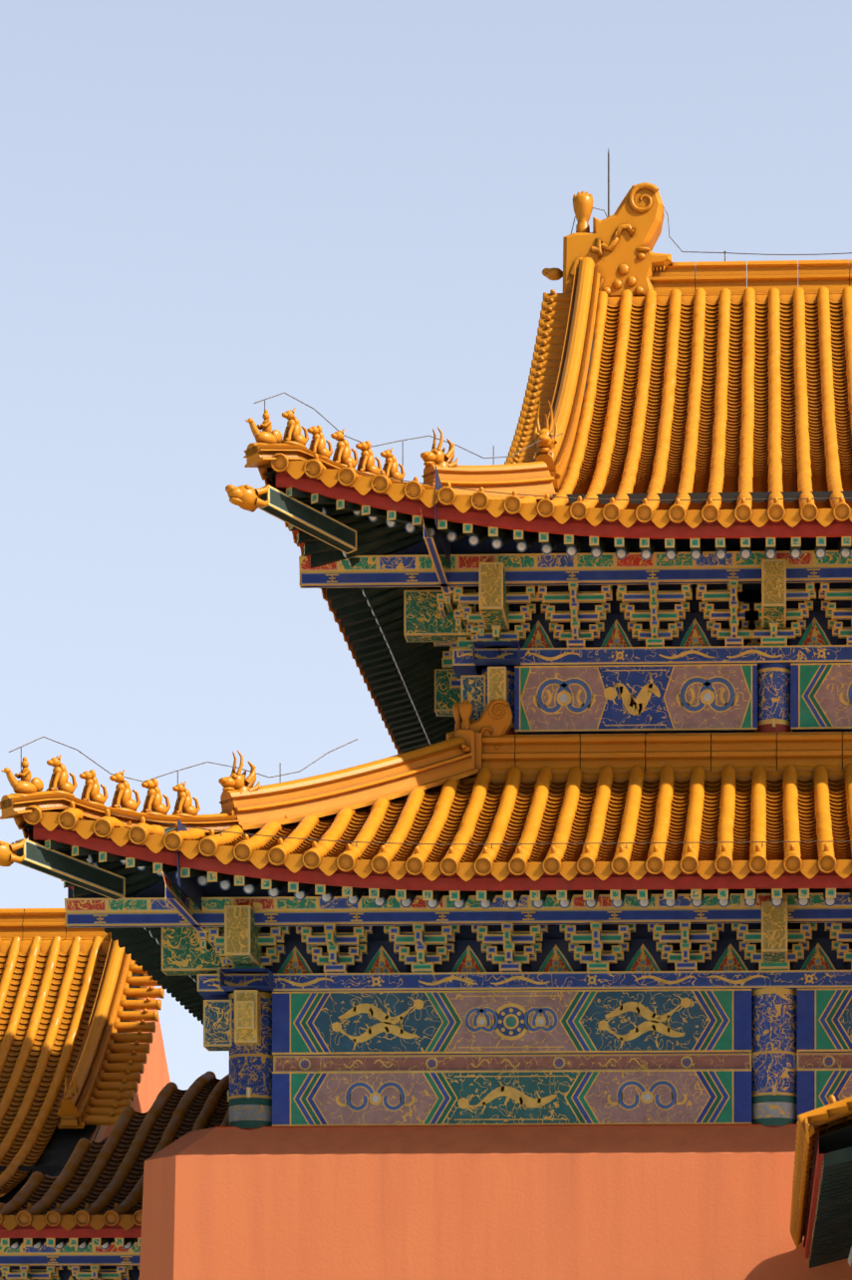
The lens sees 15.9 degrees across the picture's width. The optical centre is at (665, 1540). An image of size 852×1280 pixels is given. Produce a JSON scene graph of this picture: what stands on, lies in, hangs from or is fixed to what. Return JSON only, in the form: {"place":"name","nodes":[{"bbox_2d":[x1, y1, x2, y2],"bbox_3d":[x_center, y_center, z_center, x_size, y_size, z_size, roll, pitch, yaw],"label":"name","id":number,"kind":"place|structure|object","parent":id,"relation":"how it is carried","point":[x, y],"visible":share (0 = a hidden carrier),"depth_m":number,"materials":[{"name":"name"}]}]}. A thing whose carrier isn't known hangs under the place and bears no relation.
{"place":"outdoors","nodes":[
{"label":"outdoors","id":0,"kind":"place"},
{"bbox_2d":[0,0,851,1090],"label":"sky","id":1,"kind":"structure","parent":0,"point":[356,211],"materials":[{"name":"blue"}]},
{"label":"ground","id":2,"kind":"structure","parent":0,"visible":0},
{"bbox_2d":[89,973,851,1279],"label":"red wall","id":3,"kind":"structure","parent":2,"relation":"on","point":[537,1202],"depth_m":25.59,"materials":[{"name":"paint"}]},
{"bbox_2d":[0,332,851,1279],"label":"painted timber","id":4,"kind":"object","parent":3,"relation":"attached to","point":[313,997],"visible":0.65,"depth_m":26.05,"materials":[{"name":"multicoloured wood"}]},
{"bbox_2d":[0,286,851,1249],"bbox_3d":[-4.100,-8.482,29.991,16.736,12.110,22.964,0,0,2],"label":"roof tiles","id":5,"kind":"object","parent":4,"relation":"on","point":[748,396],"visible":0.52,"depth_m":29.21,"materials":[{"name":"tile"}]},
{"bbox_2d":[0,182,851,1142],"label":"ridge ornaments","id":6,"kind":"object","parent":5,"relation":"on","point":[614,256],"visible":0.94,"depth_m":27.79},
{"bbox_2d":[8,149,851,849],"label":"lightning wire","id":7,"kind":"object","parent":5,"relation":"on","point":[478,490],"visible":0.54,"depth_m":26.37,"materials":[{"name":"grey metal"}]}
]}

